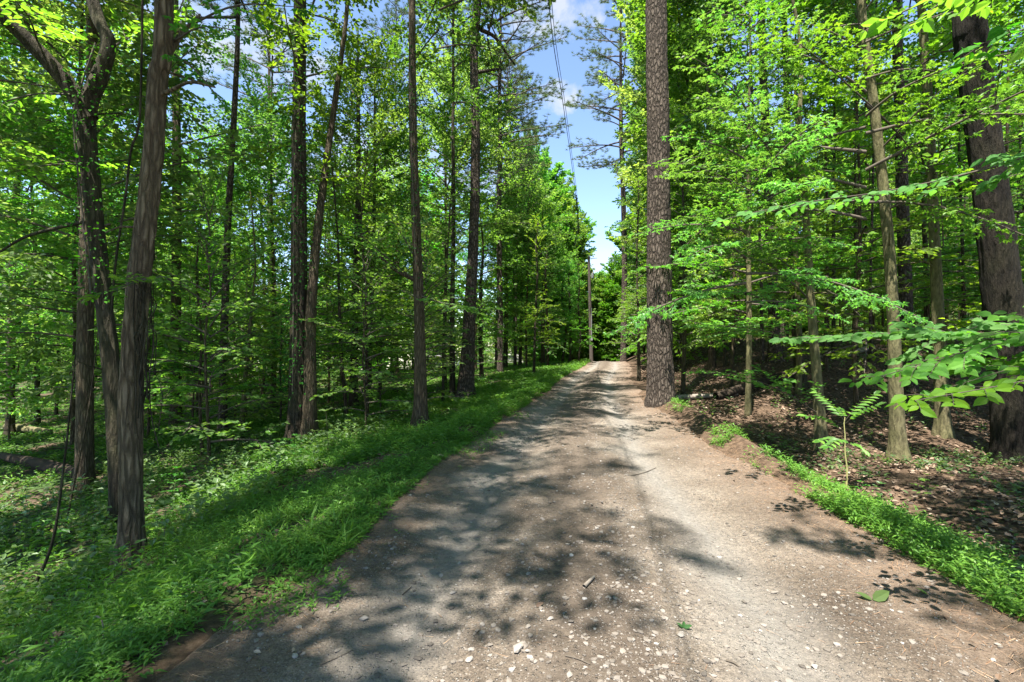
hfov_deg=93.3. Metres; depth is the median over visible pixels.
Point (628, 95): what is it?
broadleaf tree
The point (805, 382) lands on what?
hardwood tree
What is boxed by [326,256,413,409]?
shrub
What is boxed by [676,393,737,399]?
fallen log
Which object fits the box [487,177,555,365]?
hardwood tree
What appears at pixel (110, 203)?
broadleaf tree
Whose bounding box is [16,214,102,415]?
sapling
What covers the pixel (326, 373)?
shrub
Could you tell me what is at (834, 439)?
sumac seedling
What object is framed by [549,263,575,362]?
hardwood tree
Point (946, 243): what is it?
young tree
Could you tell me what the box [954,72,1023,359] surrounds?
young tree
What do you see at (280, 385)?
sapling
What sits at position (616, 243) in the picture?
broadleaf tree
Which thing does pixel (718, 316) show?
young tree
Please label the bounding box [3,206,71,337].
broadleaf tree
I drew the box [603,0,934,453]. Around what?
maple tree
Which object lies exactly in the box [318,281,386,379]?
shrub
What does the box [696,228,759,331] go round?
young tree
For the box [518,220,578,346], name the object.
broadleaf tree
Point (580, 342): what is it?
hardwood tree
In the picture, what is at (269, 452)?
seedling
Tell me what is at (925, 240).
broadleaf tree
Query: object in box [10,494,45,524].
seedling
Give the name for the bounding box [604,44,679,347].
broadleaf tree
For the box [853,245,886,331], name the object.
broadleaf tree
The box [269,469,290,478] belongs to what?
stump
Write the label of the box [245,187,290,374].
pine tree
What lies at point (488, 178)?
pine tree
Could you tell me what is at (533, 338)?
broadleaf tree
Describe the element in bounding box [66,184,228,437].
young tree
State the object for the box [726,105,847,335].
young tree
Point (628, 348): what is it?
young tree
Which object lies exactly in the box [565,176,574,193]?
broadleaf tree
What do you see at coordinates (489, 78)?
broadleaf tree
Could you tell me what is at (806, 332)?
broadleaf tree
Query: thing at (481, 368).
hardwood tree
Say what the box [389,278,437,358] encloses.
young tree
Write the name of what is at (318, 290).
young tree
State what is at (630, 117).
broadleaf tree
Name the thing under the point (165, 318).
young tree
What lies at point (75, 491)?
seedling
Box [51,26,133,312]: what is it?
climbing ivy
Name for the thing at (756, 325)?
shrub
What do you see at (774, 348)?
pine tree
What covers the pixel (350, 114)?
hardwood tree
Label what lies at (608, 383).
gravel road
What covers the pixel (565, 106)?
power line
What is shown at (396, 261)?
hardwood tree
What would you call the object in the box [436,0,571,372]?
pine tree
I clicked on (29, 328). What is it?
young tree
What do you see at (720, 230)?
broadleaf tree
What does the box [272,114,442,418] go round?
young tree
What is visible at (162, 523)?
seedling
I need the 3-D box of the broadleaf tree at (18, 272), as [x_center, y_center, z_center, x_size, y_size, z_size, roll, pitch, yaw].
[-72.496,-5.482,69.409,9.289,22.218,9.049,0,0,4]
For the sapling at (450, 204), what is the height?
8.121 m
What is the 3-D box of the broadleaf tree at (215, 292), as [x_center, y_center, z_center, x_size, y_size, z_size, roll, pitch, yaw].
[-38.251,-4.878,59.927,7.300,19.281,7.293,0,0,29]
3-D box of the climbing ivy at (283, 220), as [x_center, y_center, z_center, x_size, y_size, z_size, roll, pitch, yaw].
[-4.517,-2.763,10.311,1.167,8.260,1.176,0,0,0]
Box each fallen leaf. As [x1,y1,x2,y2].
[676,621,691,628]
[855,590,888,601]
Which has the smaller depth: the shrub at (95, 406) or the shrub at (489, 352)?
the shrub at (95, 406)
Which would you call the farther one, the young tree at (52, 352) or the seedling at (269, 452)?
the young tree at (52, 352)
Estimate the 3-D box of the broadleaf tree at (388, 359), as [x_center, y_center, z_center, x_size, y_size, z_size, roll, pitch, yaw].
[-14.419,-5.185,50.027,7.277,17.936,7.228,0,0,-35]
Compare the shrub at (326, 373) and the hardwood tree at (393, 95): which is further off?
the shrub at (326, 373)
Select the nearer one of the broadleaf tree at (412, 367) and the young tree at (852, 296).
the young tree at (852, 296)
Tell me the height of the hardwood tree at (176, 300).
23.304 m
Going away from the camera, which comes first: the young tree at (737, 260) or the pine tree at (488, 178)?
the young tree at (737, 260)
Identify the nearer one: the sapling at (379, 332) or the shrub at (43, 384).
the sapling at (379, 332)
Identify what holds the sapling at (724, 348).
on the ground at (166, 660)
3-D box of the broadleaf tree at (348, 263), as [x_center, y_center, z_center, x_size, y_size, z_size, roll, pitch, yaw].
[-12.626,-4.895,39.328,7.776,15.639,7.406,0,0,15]
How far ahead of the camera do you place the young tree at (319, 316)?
18.59 m
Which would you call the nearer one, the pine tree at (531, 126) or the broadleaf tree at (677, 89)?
the broadleaf tree at (677, 89)
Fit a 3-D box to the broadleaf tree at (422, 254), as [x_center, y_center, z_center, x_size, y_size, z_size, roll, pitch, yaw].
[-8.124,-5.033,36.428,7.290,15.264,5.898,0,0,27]
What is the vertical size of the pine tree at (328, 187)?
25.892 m
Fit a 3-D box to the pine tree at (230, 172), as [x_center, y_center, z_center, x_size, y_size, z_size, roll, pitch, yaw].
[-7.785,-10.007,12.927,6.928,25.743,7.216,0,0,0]
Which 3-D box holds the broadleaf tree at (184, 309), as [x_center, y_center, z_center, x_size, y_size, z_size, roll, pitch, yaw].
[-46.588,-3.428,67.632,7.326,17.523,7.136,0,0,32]
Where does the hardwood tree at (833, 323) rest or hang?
on the ground at (166, 660)
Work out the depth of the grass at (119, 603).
4.67 m
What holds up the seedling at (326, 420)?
on the ground at (166, 660)
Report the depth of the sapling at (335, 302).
13.22 m
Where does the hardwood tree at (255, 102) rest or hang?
on the ground at (166, 660)
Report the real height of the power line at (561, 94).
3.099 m
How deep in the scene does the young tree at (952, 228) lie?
21.62 m
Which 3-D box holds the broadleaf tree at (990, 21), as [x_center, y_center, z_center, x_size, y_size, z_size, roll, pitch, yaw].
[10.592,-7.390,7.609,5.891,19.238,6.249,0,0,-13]
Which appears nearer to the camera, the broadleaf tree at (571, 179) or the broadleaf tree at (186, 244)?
the broadleaf tree at (186, 244)
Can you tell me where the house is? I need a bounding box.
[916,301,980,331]
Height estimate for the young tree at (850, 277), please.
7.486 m
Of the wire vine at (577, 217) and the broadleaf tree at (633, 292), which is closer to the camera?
the wire vine at (577, 217)
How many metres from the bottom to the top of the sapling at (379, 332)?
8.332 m
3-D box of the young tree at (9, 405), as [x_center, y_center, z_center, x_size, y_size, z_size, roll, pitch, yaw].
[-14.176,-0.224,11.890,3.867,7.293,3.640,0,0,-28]
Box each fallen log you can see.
[0,452,98,477]
[2,423,52,434]
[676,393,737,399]
[713,371,806,398]
[842,345,874,355]
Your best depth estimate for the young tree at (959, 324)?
9.37 m
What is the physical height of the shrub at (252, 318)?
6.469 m
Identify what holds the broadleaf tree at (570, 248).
on the ground at (166, 660)
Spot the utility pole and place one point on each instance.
(590, 275)
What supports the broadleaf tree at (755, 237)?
on the ground at (166, 660)
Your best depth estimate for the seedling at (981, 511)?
5.06 m
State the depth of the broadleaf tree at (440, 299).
59.49 m
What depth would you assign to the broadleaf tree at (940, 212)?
30.43 m
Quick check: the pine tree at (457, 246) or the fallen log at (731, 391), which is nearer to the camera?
the fallen log at (731, 391)
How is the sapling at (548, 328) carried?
on the ground at (166, 660)
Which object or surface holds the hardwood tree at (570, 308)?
on the ground at (166, 660)
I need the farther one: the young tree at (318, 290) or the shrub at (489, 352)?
the shrub at (489, 352)
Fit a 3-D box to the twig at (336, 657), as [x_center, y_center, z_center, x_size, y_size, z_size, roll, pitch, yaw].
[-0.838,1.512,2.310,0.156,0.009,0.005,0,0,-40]
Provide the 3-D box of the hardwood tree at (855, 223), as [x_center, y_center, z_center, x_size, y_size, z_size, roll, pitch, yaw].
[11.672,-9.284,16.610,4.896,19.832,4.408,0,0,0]
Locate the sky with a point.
(596, 192)
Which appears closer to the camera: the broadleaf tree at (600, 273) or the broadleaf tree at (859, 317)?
the broadleaf tree at (859, 317)
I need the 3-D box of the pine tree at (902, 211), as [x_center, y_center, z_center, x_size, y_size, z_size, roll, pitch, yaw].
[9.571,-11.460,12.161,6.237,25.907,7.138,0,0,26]
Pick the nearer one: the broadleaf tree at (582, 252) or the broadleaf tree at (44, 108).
the broadleaf tree at (44, 108)
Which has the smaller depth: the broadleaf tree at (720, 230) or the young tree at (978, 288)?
the young tree at (978, 288)
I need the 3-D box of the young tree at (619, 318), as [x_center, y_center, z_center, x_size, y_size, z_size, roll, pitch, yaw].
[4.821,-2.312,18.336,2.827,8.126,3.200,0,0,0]
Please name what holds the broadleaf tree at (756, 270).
on the ground at (166, 660)
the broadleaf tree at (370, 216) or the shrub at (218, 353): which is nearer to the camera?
the shrub at (218, 353)
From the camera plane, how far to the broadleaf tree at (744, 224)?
35.39 m
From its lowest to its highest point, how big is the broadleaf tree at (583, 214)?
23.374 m
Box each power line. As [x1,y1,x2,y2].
[548,0,585,253]
[551,0,586,255]
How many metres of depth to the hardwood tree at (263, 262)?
21.76 m
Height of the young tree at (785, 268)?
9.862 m
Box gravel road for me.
[156,361,1023,681]
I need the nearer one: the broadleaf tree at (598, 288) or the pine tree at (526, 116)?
the pine tree at (526, 116)
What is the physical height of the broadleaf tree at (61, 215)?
12.473 m
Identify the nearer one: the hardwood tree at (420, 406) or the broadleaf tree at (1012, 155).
the hardwood tree at (420, 406)
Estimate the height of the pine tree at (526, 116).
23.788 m
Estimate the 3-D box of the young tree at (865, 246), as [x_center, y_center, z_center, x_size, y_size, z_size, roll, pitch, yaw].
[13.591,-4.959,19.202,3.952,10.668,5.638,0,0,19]
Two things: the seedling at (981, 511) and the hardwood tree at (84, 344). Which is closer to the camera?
the seedling at (981, 511)
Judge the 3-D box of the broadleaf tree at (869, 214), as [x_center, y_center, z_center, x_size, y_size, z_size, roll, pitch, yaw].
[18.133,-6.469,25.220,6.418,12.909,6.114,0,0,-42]
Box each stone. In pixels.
[359,615,368,620]
[465,656,472,661]
[513,643,522,652]
[677,631,683,636]
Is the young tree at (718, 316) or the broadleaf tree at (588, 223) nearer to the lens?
the young tree at (718, 316)
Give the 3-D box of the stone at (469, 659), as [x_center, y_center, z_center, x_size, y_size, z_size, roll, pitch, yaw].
[-0.201,1.500,2.280,0.033,0.021,0.047,0,0,29]
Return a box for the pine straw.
[161,393,1023,681]
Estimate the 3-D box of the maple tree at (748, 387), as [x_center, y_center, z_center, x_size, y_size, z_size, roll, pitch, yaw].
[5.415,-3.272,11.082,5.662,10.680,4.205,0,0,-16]
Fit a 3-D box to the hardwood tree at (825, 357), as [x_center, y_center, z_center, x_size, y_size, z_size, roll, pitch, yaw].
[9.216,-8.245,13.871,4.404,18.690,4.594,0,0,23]
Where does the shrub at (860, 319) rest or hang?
on the ground at (166, 660)
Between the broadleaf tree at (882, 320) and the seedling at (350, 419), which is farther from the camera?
the broadleaf tree at (882, 320)
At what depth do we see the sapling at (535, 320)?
23.44 m
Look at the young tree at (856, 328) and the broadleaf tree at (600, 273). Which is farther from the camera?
the broadleaf tree at (600, 273)
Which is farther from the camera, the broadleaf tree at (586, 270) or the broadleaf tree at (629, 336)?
the broadleaf tree at (629, 336)
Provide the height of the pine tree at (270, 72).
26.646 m
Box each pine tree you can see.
[150,0,335,432]
[194,0,339,381]
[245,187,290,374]
[306,128,362,372]
[361,0,437,377]
[420,0,551,397]
[421,150,470,365]
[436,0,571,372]
[464,32,543,366]
[481,43,545,365]
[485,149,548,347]
[564,0,644,361]
[644,0,676,407]
[667,0,785,362]
[748,12,764,363]
[762,120,821,336]
[803,0,877,360]
[888,0,929,391]
[951,0,1023,462]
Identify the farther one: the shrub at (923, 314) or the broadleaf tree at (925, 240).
the shrub at (923, 314)
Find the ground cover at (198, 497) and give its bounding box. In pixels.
[0,325,1023,630]
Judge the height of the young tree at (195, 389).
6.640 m
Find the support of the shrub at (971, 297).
on the ground at (166, 660)
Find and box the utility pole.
[588,255,596,360]
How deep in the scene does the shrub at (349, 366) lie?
20.57 m
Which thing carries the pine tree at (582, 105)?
on the ground at (166, 660)
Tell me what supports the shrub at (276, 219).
on the ground at (166, 660)
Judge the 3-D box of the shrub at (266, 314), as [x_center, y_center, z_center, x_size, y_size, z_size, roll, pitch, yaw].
[-8.296,0.245,15.003,2.970,5.240,2.983,0,0,-3]
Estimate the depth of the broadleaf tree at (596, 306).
61.44 m
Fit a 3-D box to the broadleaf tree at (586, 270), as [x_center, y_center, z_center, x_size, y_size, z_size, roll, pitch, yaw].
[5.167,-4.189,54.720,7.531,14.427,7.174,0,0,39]
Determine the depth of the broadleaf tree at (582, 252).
58.98 m
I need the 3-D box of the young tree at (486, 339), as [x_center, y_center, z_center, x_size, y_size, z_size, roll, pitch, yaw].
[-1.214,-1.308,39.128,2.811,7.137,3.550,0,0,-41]
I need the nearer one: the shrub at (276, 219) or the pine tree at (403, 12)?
the shrub at (276, 219)
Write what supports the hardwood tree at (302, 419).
on the ground at (166, 660)
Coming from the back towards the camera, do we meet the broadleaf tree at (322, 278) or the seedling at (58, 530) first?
the broadleaf tree at (322, 278)
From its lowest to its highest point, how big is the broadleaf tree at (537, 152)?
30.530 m
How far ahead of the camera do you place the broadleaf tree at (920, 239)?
24.08 m
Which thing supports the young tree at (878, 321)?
on the ground at (166, 660)
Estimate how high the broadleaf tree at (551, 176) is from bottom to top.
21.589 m
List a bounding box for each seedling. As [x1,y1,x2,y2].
[1,544,38,586]
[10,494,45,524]
[31,507,81,559]
[57,477,103,527]
[76,525,115,564]
[92,514,111,532]
[100,545,142,581]
[134,499,195,553]
[143,483,156,496]
[161,466,187,501]
[213,448,231,468]
[251,430,289,468]
[284,434,306,455]
[312,409,342,450]
[341,409,357,425]
[369,400,390,426]
[785,446,798,461]
[796,388,886,490]
[872,481,890,500]
[910,473,938,497]
[969,500,993,520]
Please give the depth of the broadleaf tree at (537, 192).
32.57 m
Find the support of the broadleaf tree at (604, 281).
on the ground at (166, 660)
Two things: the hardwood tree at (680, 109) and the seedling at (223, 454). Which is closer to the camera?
the seedling at (223, 454)
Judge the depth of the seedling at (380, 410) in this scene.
9.90 m
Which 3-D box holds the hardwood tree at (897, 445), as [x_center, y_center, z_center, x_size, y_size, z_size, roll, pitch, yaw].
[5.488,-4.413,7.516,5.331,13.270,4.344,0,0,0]
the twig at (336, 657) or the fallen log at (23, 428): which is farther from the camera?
the fallen log at (23, 428)
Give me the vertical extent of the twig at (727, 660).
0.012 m
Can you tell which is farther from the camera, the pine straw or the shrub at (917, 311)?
the shrub at (917, 311)
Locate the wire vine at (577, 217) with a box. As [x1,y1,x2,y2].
[573,194,579,235]
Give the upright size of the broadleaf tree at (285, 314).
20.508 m
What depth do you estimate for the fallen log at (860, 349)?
16.10 m
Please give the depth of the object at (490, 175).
39.81 m
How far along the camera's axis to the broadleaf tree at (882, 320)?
30.70 m
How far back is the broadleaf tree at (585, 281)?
58.80 m
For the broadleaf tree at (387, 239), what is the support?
on the ground at (166, 660)
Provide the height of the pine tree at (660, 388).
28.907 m
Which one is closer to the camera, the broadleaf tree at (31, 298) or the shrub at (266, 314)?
the shrub at (266, 314)
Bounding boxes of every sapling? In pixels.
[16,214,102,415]
[28,350,78,588]
[64,331,100,528]
[176,180,288,433]
[251,300,289,428]
[267,126,389,417]
[346,202,405,391]
[401,141,495,400]
[509,212,565,373]
[523,238,567,365]
[672,136,763,367]
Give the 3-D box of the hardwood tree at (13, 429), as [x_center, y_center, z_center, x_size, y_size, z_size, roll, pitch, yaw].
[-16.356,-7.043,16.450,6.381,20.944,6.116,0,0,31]
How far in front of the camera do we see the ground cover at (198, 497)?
7.19 m
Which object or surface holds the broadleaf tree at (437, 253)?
on the ground at (166, 660)
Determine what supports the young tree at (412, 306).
on the ground at (166, 660)
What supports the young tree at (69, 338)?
on the ground at (166, 660)
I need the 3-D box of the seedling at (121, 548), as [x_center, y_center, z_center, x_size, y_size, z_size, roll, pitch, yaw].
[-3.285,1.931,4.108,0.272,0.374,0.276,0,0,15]
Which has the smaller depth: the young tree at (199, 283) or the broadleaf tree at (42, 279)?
the young tree at (199, 283)
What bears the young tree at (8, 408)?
on the ground at (166, 660)
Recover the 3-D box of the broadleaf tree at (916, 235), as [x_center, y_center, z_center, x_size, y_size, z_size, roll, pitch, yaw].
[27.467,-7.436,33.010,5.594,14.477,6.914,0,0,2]
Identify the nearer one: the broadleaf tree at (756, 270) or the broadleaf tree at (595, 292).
the broadleaf tree at (756, 270)
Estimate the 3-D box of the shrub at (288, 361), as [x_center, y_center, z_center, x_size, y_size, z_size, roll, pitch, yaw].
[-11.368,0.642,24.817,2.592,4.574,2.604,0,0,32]
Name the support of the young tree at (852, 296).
on the ground at (166, 660)
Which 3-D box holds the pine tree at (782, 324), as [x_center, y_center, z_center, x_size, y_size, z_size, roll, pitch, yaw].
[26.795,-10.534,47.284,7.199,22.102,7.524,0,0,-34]
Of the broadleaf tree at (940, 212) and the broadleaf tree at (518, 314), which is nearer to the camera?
the broadleaf tree at (940, 212)
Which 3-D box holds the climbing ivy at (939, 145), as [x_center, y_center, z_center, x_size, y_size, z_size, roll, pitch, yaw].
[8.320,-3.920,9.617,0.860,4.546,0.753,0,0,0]
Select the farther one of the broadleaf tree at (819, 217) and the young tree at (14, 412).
the broadleaf tree at (819, 217)
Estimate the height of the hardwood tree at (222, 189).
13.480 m
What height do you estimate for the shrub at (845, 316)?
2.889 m
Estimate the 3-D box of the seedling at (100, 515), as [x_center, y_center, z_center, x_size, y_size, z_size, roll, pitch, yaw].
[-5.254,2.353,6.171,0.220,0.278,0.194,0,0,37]
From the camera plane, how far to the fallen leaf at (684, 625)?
2.48 m
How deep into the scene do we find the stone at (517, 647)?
2.31 m
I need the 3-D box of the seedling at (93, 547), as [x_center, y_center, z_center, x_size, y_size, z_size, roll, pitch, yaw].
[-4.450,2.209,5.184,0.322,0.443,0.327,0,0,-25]
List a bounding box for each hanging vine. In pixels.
[110,0,143,319]
[133,271,162,446]
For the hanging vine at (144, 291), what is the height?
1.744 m
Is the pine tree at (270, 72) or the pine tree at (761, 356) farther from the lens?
the pine tree at (270, 72)
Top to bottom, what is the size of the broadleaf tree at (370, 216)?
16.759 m
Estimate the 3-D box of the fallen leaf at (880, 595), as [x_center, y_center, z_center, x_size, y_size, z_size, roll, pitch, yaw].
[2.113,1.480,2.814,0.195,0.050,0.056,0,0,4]
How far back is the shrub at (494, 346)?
36.60 m
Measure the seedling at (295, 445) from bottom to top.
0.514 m
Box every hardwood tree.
[0,0,133,436]
[0,0,211,495]
[0,0,219,524]
[0,56,74,424]
[40,0,287,426]
[77,0,317,573]
[162,120,254,399]
[193,86,290,397]
[194,55,335,406]
[239,0,408,443]
[286,11,439,409]
[306,15,438,398]
[338,0,555,427]
[360,149,441,377]
[389,0,518,393]
[445,195,517,380]
[465,182,532,368]
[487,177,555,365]
[511,182,575,364]
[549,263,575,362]
[551,259,586,360]
[563,255,599,361]
[636,113,745,394]
[667,0,779,369]
[667,0,891,387]
[676,0,1023,460]
[725,0,1023,438]
[747,0,920,353]
[755,0,910,370]
[792,0,949,348]
[886,0,1022,350]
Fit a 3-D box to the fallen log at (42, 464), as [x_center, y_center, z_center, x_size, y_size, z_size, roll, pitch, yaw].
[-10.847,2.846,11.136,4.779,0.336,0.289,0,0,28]
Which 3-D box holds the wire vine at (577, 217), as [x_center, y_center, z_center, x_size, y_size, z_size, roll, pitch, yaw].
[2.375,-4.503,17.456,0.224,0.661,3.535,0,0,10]
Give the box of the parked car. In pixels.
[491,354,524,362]
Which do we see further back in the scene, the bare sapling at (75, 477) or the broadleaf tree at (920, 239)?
the broadleaf tree at (920, 239)
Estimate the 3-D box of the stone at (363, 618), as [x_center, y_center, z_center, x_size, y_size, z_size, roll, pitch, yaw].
[-0.803,1.504,2.623,0.039,0.023,0.038,0,0,31]
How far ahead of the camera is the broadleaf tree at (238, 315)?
71.47 m
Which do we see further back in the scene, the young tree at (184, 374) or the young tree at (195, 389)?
the young tree at (184, 374)
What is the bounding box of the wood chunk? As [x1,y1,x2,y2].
[582,575,594,587]
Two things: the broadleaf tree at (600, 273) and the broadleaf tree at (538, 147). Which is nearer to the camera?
the broadleaf tree at (538, 147)
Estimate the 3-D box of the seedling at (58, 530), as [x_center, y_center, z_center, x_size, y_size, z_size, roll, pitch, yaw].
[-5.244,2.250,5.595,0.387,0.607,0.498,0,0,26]
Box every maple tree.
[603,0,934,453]
[631,0,912,415]
[690,0,927,393]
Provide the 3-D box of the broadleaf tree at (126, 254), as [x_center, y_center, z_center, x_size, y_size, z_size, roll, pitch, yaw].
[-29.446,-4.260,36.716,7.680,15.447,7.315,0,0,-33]
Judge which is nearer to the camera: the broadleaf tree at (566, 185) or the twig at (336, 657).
the twig at (336, 657)
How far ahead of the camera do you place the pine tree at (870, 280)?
14.79 m
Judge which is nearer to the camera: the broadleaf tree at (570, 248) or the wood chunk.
the wood chunk
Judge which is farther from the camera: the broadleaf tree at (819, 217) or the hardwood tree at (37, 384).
the broadleaf tree at (819, 217)
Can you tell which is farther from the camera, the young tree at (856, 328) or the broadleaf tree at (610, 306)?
the broadleaf tree at (610, 306)
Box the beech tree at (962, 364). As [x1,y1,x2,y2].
[711,0,1023,417]
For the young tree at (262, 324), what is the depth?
27.64 m
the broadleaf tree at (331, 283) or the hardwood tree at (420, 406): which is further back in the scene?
the broadleaf tree at (331, 283)
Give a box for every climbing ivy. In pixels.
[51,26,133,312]
[269,10,327,406]
[394,10,434,277]
[902,21,955,257]
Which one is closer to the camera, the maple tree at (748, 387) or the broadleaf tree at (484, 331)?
the maple tree at (748, 387)
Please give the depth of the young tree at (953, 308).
16.27 m
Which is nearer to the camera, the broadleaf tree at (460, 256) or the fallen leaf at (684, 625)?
the fallen leaf at (684, 625)
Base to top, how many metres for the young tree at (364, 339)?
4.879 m
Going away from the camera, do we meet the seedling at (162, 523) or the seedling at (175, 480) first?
the seedling at (162, 523)
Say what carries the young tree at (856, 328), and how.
on the ground at (166, 660)
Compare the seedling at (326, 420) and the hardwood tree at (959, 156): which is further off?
the hardwood tree at (959, 156)
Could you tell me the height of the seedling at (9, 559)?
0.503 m
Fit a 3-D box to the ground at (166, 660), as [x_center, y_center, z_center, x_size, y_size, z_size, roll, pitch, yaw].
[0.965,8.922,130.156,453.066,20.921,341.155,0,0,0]
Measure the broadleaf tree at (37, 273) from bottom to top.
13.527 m
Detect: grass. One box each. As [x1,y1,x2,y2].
[0,358,589,681]
[666,397,1023,620]
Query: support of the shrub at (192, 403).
on the ground at (166, 660)
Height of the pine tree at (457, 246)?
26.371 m
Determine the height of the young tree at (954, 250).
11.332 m
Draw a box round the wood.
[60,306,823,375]
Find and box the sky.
[0,0,1023,369]
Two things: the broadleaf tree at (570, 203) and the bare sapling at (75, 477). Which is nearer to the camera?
the bare sapling at (75, 477)
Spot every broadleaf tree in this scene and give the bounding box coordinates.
[0,0,128,403]
[0,0,199,447]
[0,0,261,406]
[0,148,137,361]
[0,242,32,342]
[0,244,72,361]
[3,65,232,388]
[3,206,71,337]
[61,192,182,330]
[155,101,279,387]
[156,284,187,373]
[161,156,288,381]
[184,228,230,376]
[218,258,262,375]
[273,148,401,386]
[276,281,289,371]
[317,181,380,358]
[318,134,412,343]
[318,277,347,373]
[345,196,413,355]
[346,248,400,369]
[365,0,537,383]
[376,163,469,368]
[377,192,443,368]
[401,208,447,343]
[406,40,548,372]
[413,208,461,367]
[435,207,510,360]
[477,290,491,360]
[478,163,579,366]
[494,129,550,354]
[495,187,537,361]
[496,122,541,276]
[502,152,579,361]
[509,199,574,360]
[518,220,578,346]
[528,193,584,359]
[537,198,585,360]
[540,156,551,183]
[555,247,591,356]
[556,178,587,359]
[561,193,589,357]
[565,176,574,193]
[566,210,603,359]
[569,204,597,358]
[571,206,594,295]
[578,216,597,358]
[581,295,605,361]
[585,261,618,347]
[585,289,610,361]
[592,251,630,361]
[593,283,620,360]
[597,0,756,361]
[598,272,616,361]
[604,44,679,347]
[605,211,646,358]
[612,192,646,354]
[614,283,636,357]
[616,0,760,368]
[616,32,715,345]
[693,160,753,289]
[703,106,817,323]
[707,111,783,336]
[727,162,781,336]
[741,234,780,336]
[742,153,843,319]
[757,144,881,326]
[794,0,1023,344]
[794,96,921,320]
[800,244,841,335]
[808,59,949,329]
[817,153,910,312]
[831,217,879,328]
[840,312,868,331]
[848,150,942,331]
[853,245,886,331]
[863,52,1023,331]
[893,131,971,322]
[894,151,953,318]
[945,0,1023,103]
[949,59,1023,239]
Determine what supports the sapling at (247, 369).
on the ground at (166, 660)
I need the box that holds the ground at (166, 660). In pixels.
[0,330,1023,681]
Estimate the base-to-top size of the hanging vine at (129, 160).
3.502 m
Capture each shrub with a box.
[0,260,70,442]
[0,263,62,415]
[15,331,70,397]
[34,295,151,436]
[90,142,309,464]
[144,249,254,431]
[183,264,288,426]
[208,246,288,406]
[211,196,358,431]
[257,313,289,393]
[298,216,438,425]
[317,318,341,387]
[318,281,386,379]
[324,293,372,386]
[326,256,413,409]
[368,208,471,395]
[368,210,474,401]
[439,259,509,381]
[483,331,494,362]
[484,309,517,363]
[754,266,807,337]
[828,307,859,332]
[844,279,877,331]
[913,294,922,325]
[914,293,951,324]
[924,272,981,343]
[948,224,1023,395]
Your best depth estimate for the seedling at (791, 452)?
7.99 m
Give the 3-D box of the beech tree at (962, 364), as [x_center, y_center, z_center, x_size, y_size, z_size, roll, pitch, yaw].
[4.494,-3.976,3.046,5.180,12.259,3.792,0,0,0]
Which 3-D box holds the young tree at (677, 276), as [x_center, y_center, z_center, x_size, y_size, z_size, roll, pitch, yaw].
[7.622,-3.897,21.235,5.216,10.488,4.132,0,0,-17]
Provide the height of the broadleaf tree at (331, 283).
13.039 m
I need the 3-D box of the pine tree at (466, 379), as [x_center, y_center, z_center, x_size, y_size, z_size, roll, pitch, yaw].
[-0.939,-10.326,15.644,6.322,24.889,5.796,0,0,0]
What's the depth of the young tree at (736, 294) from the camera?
29.52 m
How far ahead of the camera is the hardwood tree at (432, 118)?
15.59 m
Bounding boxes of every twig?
[320,650,352,664]
[565,654,589,664]
[726,659,739,666]
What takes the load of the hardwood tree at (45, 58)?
on the ground at (166, 660)
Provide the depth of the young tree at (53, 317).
33.57 m
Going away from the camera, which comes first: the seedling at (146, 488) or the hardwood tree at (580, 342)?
the seedling at (146, 488)
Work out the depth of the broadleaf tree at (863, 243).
29.89 m
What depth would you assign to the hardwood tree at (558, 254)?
34.61 m
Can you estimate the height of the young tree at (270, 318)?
10.033 m
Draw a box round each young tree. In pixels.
[0,169,68,373]
[0,328,59,415]
[0,346,41,408]
[2,261,72,403]
[31,262,71,363]
[52,226,150,364]
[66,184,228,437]
[94,148,232,417]
[116,222,202,395]
[144,167,284,454]
[150,244,212,367]
[151,187,244,414]
[175,228,286,416]
[215,123,382,364]
[243,265,271,383]
[256,180,381,402]
[257,193,347,369]
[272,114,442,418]
[359,170,462,360]
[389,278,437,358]
[477,291,509,363]
[601,171,646,380]
[619,206,686,355]
[622,131,744,340]
[672,95,793,385]
[693,173,757,339]
[695,234,767,336]
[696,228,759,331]
[720,0,978,417]
[720,238,766,338]
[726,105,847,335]
[740,159,850,315]
[759,212,806,321]
[788,99,919,341]
[801,182,881,331]
[820,209,884,333]
[838,280,886,331]
[860,2,1023,306]
[863,171,920,313]
[881,12,1023,312]
[882,125,978,328]
[907,63,1023,354]
[911,84,1023,326]
[921,120,1023,317]
[943,45,1023,319]
[944,175,1021,317]
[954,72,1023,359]
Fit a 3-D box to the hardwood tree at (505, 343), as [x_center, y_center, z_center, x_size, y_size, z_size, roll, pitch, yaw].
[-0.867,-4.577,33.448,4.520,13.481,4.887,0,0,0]
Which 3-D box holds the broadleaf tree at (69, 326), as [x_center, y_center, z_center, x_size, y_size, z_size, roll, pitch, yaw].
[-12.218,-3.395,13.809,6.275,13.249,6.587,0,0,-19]
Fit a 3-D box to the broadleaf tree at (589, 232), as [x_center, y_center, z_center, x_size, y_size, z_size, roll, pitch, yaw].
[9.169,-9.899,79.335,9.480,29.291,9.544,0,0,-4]
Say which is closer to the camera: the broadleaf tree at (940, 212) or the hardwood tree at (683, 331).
the hardwood tree at (683, 331)
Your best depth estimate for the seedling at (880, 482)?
5.95 m
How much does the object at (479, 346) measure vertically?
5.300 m

